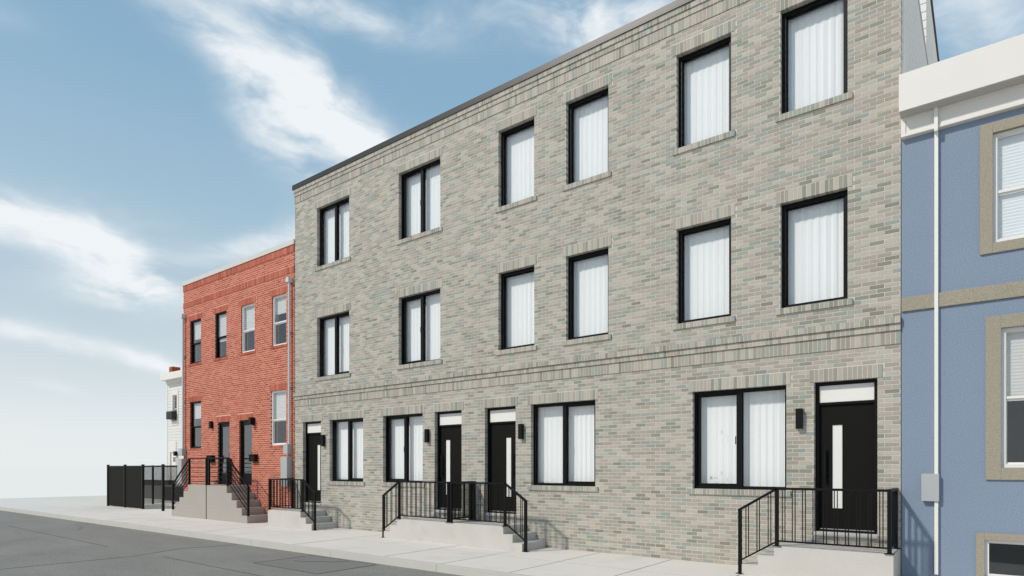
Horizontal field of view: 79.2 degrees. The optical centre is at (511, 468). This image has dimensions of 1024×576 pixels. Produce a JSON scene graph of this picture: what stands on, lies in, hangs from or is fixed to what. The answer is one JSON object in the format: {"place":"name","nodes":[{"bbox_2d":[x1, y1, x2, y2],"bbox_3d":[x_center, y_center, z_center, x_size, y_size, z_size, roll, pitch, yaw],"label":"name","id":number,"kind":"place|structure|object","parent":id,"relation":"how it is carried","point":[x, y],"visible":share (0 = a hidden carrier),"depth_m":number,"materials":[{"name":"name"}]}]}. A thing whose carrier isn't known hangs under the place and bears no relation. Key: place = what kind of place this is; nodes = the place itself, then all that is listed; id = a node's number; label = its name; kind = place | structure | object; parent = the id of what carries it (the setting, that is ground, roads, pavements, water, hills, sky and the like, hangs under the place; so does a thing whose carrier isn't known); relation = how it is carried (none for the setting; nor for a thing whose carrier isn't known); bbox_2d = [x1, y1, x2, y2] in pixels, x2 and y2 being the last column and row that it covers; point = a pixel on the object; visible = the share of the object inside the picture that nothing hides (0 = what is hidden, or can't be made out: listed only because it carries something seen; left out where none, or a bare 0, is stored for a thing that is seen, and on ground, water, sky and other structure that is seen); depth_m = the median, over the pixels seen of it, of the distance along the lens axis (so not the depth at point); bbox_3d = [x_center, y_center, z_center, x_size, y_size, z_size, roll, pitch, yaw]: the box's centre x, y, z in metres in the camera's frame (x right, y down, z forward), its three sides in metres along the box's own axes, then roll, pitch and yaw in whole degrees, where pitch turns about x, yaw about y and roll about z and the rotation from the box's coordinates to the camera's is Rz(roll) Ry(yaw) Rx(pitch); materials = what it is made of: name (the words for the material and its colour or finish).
{"place":"outdoors","nodes":[
{"label":"outdoors","id":0,"kind":"place"},
{"bbox_2d":[0,469,166,498],"bbox_3d":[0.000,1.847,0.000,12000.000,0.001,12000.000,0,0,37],"label":"ground","id":1,"kind":"structure","parent":0,"point":[25,483],"depth_m":82.41,"materials":[{"name":"white"}]},
{"bbox_2d":[33,495,178,510],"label":"yard","id":2,"kind":"structure","parent":1,"relation":"on","point":[100,500],"depth_m":33.06,"materials":[{"name":"concrete"}]},
{"bbox_2d":[144,480,173,498],"bbox_3d":[-19.918,1.167,34.821,3.200,1.060,0.300,0,0,37],"label":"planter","id":3,"kind":"object","parent":2,"relation":"on","point":[145,493],"visible":0.18,"depth_m":34.73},
{"bbox_2d":[144,465,183,503],"bbox_3d":[-16.041,0.767,31.201,0.070,1.860,7.592,0,0,37],"label":"fence","id":4,"kind":"object","parent":2,"relation":"on","point":[147,488],"visible":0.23,"depth_m":29.83,"materials":[{"name":"black metal"}]},
{"bbox_2d":[165,485,183,500],"bbox_3d":[-17.814,1.299,32.923,2.610,0.804,0.510,0,0,37],"label":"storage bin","id":5,"kind":"object","parent":2,"relation":"on","point":[171,494],"visible":0.13,"depth_m":32.91,"materials":[{"name":"black plastic"}]},
{"bbox_2d":[182,239,294,513],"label":"brick house","id":6,"kind":"structure","parent":1,"relation":"on","point":[236,347],"depth_m":20.98,"materials":[{"name":"red brick"}]},
{"bbox_2d":[177,314,185,482],"bbox_3d":[-12.427,-2.628,23.287,0.330,6.350,0.179,0,0,37],"label":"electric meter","id":7,"kind":"object","parent":6,"relation":"attached to","point":[181,462],"visible":0.95,"depth_m":23.22,"materials":[{"name":"grey metal"}]},
{"bbox_2d":[191,319,200,363],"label":"window","id":8,"kind":"structure","parent":6,"relation":"in","point":[195,325],"depth_m":23.10,"materials":[{"name":"clear glass"}]},
{"bbox_2d":[191,401,200,447],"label":"window","id":9,"kind":"structure","parent":6,"relation":"in","point":[195,406],"depth_m":23.10,"materials":[{"name":"clear glass"}]},
{"bbox_2d":[206,455,214,461],"bbox_3d":[-10.722,-0.350,22.002,0.352,0.235,0.141,0,0,37],"label":"mailbox","id":10,"kind":"object","parent":6,"relation":"attached to","point":[211,456],"visible":0.81,"depth_m":21.91,"materials":[{"name":"black metal"}]},
{"bbox_2d":[209,421,212,428],"bbox_3d":[-10.721,-1.555,22.028,0.130,0.256,0.100,0,0,37],"label":"wall light","id":11,"kind":"object","parent":6,"relation":"attached to","point":[210,424],"visible":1,"depth_m":21.99,"materials":[{"name":"black metal"}]},
{"bbox_2d":[216,311,225,358],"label":"window","id":12,"kind":"structure","parent":6,"relation":"in","point":[220,317],"depth_m":21.97,"materials":[{"name":"clear glass"}]},
{"bbox_2d":[219,422,229,483],"bbox_3d":[-9.972,-0.553,21.718,1.005,2.300,0.240,0,0,37],"label":"door","id":13,"kind":"structure","parent":6,"relation":"in","point":[222,424],"depth_m":21.86,"materials":[{"name":"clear glass"}]},
{"bbox_2d":[241,420,251,484],"bbox_3d":[-8.830,-0.553,20.842,0.994,2.300,0.240,0,0,37],"label":"door","id":14,"kind":"structure","parent":6,"relation":"in","point":[247,476],"depth_m":20.98,"materials":[{"name":"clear glass"}]},
{"bbox_2d":[242,303,254,352],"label":"window","id":15,"kind":"structure","parent":6,"relation":"in","point":[248,311],"depth_m":20.87,"materials":[{"name":"white paint"}]},
{"bbox_2d":[248,417,254,424],"bbox_3d":[-8.549,-1.555,20.324,0.130,0.256,0.160,0,0,37],"label":"wall light","id":16,"kind":"object","parent":6,"relation":"attached to","point":[251,420],"visible":1,"depth_m":20.27,"materials":[{"name":"black metal"}]},
{"bbox_2d":[248,454,257,461],"bbox_3d":[-8.488,-0.350,20.288,0.342,0.235,0.141,0,0,37],"label":"mailbox","id":17,"kind":"object","parent":6,"relation":"attached to","point":[253,457],"visible":1,"depth_m":20.21,"materials":[{"name":"black metal"}]},
{"bbox_2d":[272,389,285,444],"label":"window","id":18,"kind":"structure","parent":6,"relation":"in","point":[278,397],"depth_m":19.77,"materials":[{"name":"white paint"}]},
{"bbox_2d":[273,293,285,345],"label":"window","id":19,"kind":"structure","parent":6,"relation":"in","point":[279,302],"depth_m":19.76,"materials":[{"name":"white paint"}]},
{"bbox_2d":[281,277,292,485],"bbox_3d":[-6.955,-2.663,19.088,0.385,6.420,0.179,0,0,37],"label":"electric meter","id":20,"kind":"object","parent":6,"relation":"attached to","point":[286,466],"visible":0.94,"depth_m":19.00,"materials":[{"name":"grey metal"}]},
{"bbox_2d":[899,34,1023,575],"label":"stucco house","id":21,"kind":"structure","parent":1,"relation":"on","point":[976,97],"depth_m":8.87,"materials":[{"name":"blue paint"}]},
{"bbox_2d":[921,107,938,574],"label":"downpipe","id":22,"kind":"object","parent":21,"relation":"attached to","point":[929,487],"visible":1,"depth_m":9.04,"materials":[{"name":"white metal"}]},
{"bbox_2d":[985,540,1023,575],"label":"window","id":23,"kind":"structure","parent":21,"relation":"in","point":[987,542],"depth_m":8.73,"materials":[{"name":"white paint"}]},
{"bbox_2d":[993,127,1023,242],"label":"window","id":24,"kind":"structure","parent":21,"relation":"in","point":[1008,146],"depth_m":8.68,"materials":[{"name":"white paint"}]},
{"bbox_2d":[1001,326,1023,467],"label":"window","id":25,"kind":"structure","parent":21,"relation":"in","point":[1012,339],"depth_m":8.64,"materials":[{"name":"white paint"}]},
{"bbox_2d":[160,366,183,484],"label":"clapboard house","id":26,"kind":"structure","parent":0,"point":[172,378],"depth_m":33.97,"materials":[{"name":"white wood"}]},
{"bbox_2d":[171,452,175,476],"bbox_3d":[-18.624,0.147,34.143,0.680,2.100,0.060,0,0,37],"label":"door","id":27,"kind":"structure","parent":26,"relation":"in","point":[173,458],"depth_m":34.16,"materials":[{"name":"white paint"}]},
{"bbox_2d":[174,395,176,420],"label":"window","id":28,"kind":"structure","parent":26,"relation":"in","point":[175,396],"depth_m":34.12,"materials":[{"name":"white paint"}]},
{"bbox_2d":[0,510,461,575],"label":"curb","id":29,"kind":"structure","parent":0,"point":[33,545],"depth_m":12.86,"materials":[{"name":"concrete"}]},
{"bbox_2d":[0,498,756,575],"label":"sidewalk","id":30,"kind":"structure","parent":0,"point":[364,546],"depth_m":13.13,"materials":[{"name":"grey concrete"}]},
{"bbox_2d":[107,464,176,510],"bbox_3d":[-15.395,0.759,25.867,7.620,1.875,0.100,0,0,37],"label":"fence","id":31,"kind":"object","parent":30,"relation":"on","point":[125,486],"visible":0.94,"depth_m":26.77,"materials":[{"name":"black metal"}]},
{"bbox_2d":[172,484,267,522],"bbox_3d":[-9.984,1.125,21.028,5.096,1.142,0.789,0,0,37],"label":"stoop","id":32,"kind":"object","parent":30,"relation":"on","point":[220,502],"visible":0.95,"depth_m":20.29,"materials":[{"name":"concrete"}]},
{"bbox_2d":[172,458,207,508],"bbox_3d":[-11.001,0.551,21.790,2.515,1.832,0.780,0,0,37],"label":"railing","id":33,"kind":"object","parent":32,"relation":"on","point":[188,461],"visible":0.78,"depth_m":21.51,"materials":[{"name":"black metal"}]},
{"bbox_2d":[208,457,249,515],"bbox_3d":[-8.924,0.551,20.196,2.510,1.832,0.780,0,0,37],"label":"railing","id":34,"kind":"object","parent":32,"relation":"on","point":[228,467],"visible":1,"depth_m":19.79,"materials":[{"name":"black metal"}]},
{"bbox_2d":[268,508,336,529],"bbox_3d":[-6.128,1.452,18.038,2.175,0.487,0.839,0,0,37],"label":"stoop","id":35,"kind":"object","parent":30,"relation":"on","point":[290,518],"visible":0.91,"depth_m":17.67,"materials":[{"name":"concrete"}]},
{"bbox_2d":[268,478,316,530],"bbox_3d":[-6.065,0.995,17.973,2.359,1.404,0.863,0,0,37],"label":"railing","id":36,"kind":"object","parent":35,"relation":"on","point":[304,483],"visible":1,"depth_m":17.85,"materials":[{"name":"black metal"}]},
{"bbox_2d":[384,517,544,551],"bbox_3d":[-1.230,1.452,14.279,4.272,0.487,0.839,0,0,37],"label":"stoop","id":37,"kind":"object","parent":30,"relation":"on","point":[493,535],"visible":0.9,"depth_m":13.64,"materials":[{"name":"concrete"}]},
{"bbox_2d":[382,481,471,537],"bbox_3d":[-2.063,0.995,14.902,2.307,1.404,0.863,0,0,37],"label":"railing","id":38,"kind":"object","parent":37,"relation":"on","point":[399,483],"visible":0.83,"depth_m":14.55,"materials":[{"name":"black metal"}]},
{"bbox_2d":[448,481,528,551],"bbox_3d":[-0.305,0.995,13.553,2.190,1.404,0.863,0,0,37],"label":"railing","id":39,"kind":"object","parent":37,"relation":"on","point":[473,499],"visible":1,"depth_m":13.28,"materials":[{"name":"black metal"}]},
{"bbox_2d":[292,0,939,575],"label":"townhouse row","id":40,"kind":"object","parent":30,"relation":"on","point":[640,278],"visible":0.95,"depth_m":12.01,"materials":[{"name":"grey brick"}]},
{"bbox_2d":[306,421,320,505],"bbox_3d":[-5.900,-0.164,18.538,0.909,2.492,0.270,0,0,37],"label":"door","id":41,"kind":"structure","parent":40,"relation":"in","point":[313,429],"depth_m":18.62,"materials":[{"name":"black wood"}]},
{"bbox_2d":[321,435,324,445],"bbox_3d":[-5.509,-0.817,18.035,0.100,0.339,0.090,0,0,37],"label":"wall light","id":42,"kind":"object","parent":40,"relation":"attached to","point":[322,440],"visible":1,"depth_m":18.00,"materials":[{"name":"black metal"}]},
{"bbox_2d":[320,312,348,376],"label":"window","id":43,"kind":"structure","parent":40,"relation":"in","point":[334,329],"depth_m":18.12,"materials":[{"name":"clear glass"}]},
{"bbox_2d":[320,197,348,265],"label":"window","id":44,"kind":"structure","parent":40,"relation":"in","point":[334,218],"depth_m":18.11,"materials":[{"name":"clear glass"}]},
{"bbox_2d":[332,418,362,481],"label":"window","id":45,"kind":"structure","parent":40,"relation":"in","point":[347,434],"depth_m":17.69,"materials":[{"name":"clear glass"}]},
{"bbox_2d":[386,413,422,482],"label":"window","id":46,"kind":"structure","parent":40,"relation":"in","point":[404,433],"depth_m":16.27,"materials":[{"name":"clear glass"}]},
{"bbox_2d":[401,289,439,364],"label":"window","id":47,"kind":"structure","parent":40,"relation":"in","point":[420,313],"depth_m":15.89,"materials":[{"name":"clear glass"}]},
{"bbox_2d":[401,159,439,238],"bbox_3d":[-2.243,-6.855,15.830,1.743,1.915,0.183,0,0,37],"label":"window","id":48,"kind":"structure","parent":40,"relation":"in","point":[420,187],"depth_m":15.89,"materials":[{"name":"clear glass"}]},
{"bbox_2d":[424,429,428,442],"bbox_3d":[-2.122,-0.817,15.436,0.100,0.339,0.090,0,0,37],"label":"wall light","id":49,"kind":"object","parent":40,"relation":"attached to","point":[426,435],"visible":1,"depth_m":15.40,"materials":[{"name":"black metal"}]},
{"bbox_2d":[436,410,461,513],"bbox_3d":[-1.492,-0.164,15.155,0.907,2.492,0.270,0,0,37],"label":"door","id":50,"kind":"structure","parent":40,"relation":"in","point":[449,423],"depth_m":15.24,"materials":[{"name":"black metal"}]},
{"bbox_2d":[486,406,515,516],"bbox_3d":[-0.205,-0.164,14.168,0.906,2.492,0.270,0,0,37],"label":"door","id":51,"kind":"structure","parent":40,"relation":"in","point":[501,420],"depth_m":14.22,"materials":[{"name":"black metal"}]},
{"bbox_2d":[501,266,533,349],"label":"window","id":52,"kind":"structure","parent":40,"relation":"in","point":[517,287],"depth_m":14.10,"materials":[{"name":"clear glass"}]},
{"bbox_2d":[501,119,533,205],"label":"window","id":53,"kind":"structure","parent":40,"relation":"in","point":[517,143],"depth_m":14.10,"materials":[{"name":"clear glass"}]},
{"bbox_2d":[518,424,523,438],"bbox_3d":[0.199,-0.817,13.655,0.100,0.339,0.090,0,0,37],"label":"wall light","id":54,"kind":"object","parent":40,"relation":"attached to","point":[520,431],"visible":1,"depth_m":13.62,"materials":[{"name":"black metal"}]},
{"bbox_2d":[533,400,594,485],"bbox_3d":[1.170,-0.560,13.212,1.850,1.929,0.184,0,0,37],"label":"window","id":55,"kind":"structure","parent":40,"relation":"in","point":[564,433],"depth_m":13.24,"materials":[{"name":"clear glass"}]},
{"bbox_2d":[568,248,608,339],"bbox_3d":[1.648,-3.611,12.845,1.245,1.929,0.183,0,0,37],"label":"window","id":56,"kind":"structure","parent":40,"relation":"in","point":[588,279],"depth_m":12.96,"materials":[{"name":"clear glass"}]},
{"bbox_2d":[568,88,608,183],"bbox_3d":[1.648,-6.855,12.845,1.245,1.915,0.184,0,0,37],"label":"window","id":57,"kind":"structure","parent":40,"relation":"in","point":[588,120],"depth_m":12.97,"materials":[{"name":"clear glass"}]},
{"bbox_2d":[678,218,730,323],"bbox_3d":[3.578,-3.611,11.364,1.248,1.929,0.184,0,0,37],"label":"window","id":58,"kind":"structure","parent":40,"relation":"in","point":[704,286],"depth_m":11.45,"materials":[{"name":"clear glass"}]},
{"bbox_2d":[678,36,730,147],"bbox_3d":[3.578,-6.855,11.364,1.248,1.915,0.183,0,0,37],"label":"window","id":59,"kind":"structure","parent":40,"relation":"in","point":[704,77],"depth_m":11.45,"materials":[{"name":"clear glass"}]},
{"bbox_2d":[694,385,786,489],"bbox_3d":[4.063,-0.560,10.992,1.855,1.929,0.184,0,0,37],"label":"window","id":60,"kind":"structure","parent":40,"relation":"in","point":[740,440],"depth_m":10.98,"materials":[{"name":"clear glass"}]},
{"bbox_2d":[796,408,802,428],"bbox_3d":[4.729,-0.817,10.179,0.100,0.339,0.090,0,0,37],"label":"wall light","id":61,"kind":"object","parent":40,"relation":"attached to","point":[799,418],"visible":1,"depth_m":10.14,"materials":[{"name":"black metal"}]},
{"bbox_2d":[782,190,847,307],"bbox_3d":[5.030,-3.611,10.250,1.245,1.929,0.183,0,0,37],"label":"window","id":62,"kind":"structure","parent":40,"relation":"in","point":[814,230],"depth_m":10.31,"materials":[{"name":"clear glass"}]},
{"bbox_2d":[782,0,847,113],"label":"window","id":63,"kind":"structure","parent":40,"relation":"in","point":[815,33],"depth_m":10.32,"materials":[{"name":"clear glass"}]},
{"bbox_2d":[814,378,877,538],"bbox_3d":[5.351,-0.164,9.904,0.904,2.492,0.270,0,0,37],"label":"door","id":64,"kind":"structure","parent":40,"relation":"in","point":[846,411],"depth_m":9.93,"materials":[{"name":"black wood"}]},
{"bbox_2d":[742,542,899,575],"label":"stoop","id":65,"kind":"object","parent":30,"relation":"on","point":[792,559],"visible":0.97,"depth_m":9.29,"materials":[{"name":"concrete"}]},
{"bbox_2d":[735,487,900,573],"bbox_3d":[4.746,0.995,9.677,2.196,1.404,0.863,0,0,37],"label":"railing","id":66,"kind":"object","parent":65,"relation":"on","point":[892,517],"visible":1,"depth_m":9.31,"materials":[{"name":"black metal"}]},
{"bbox_2d":[0,0,1023,468],"label":"sky","id":67,"kind":"structure","parent":0,"point":[148,148],"materials":[{"name":"blue"}]}
]}

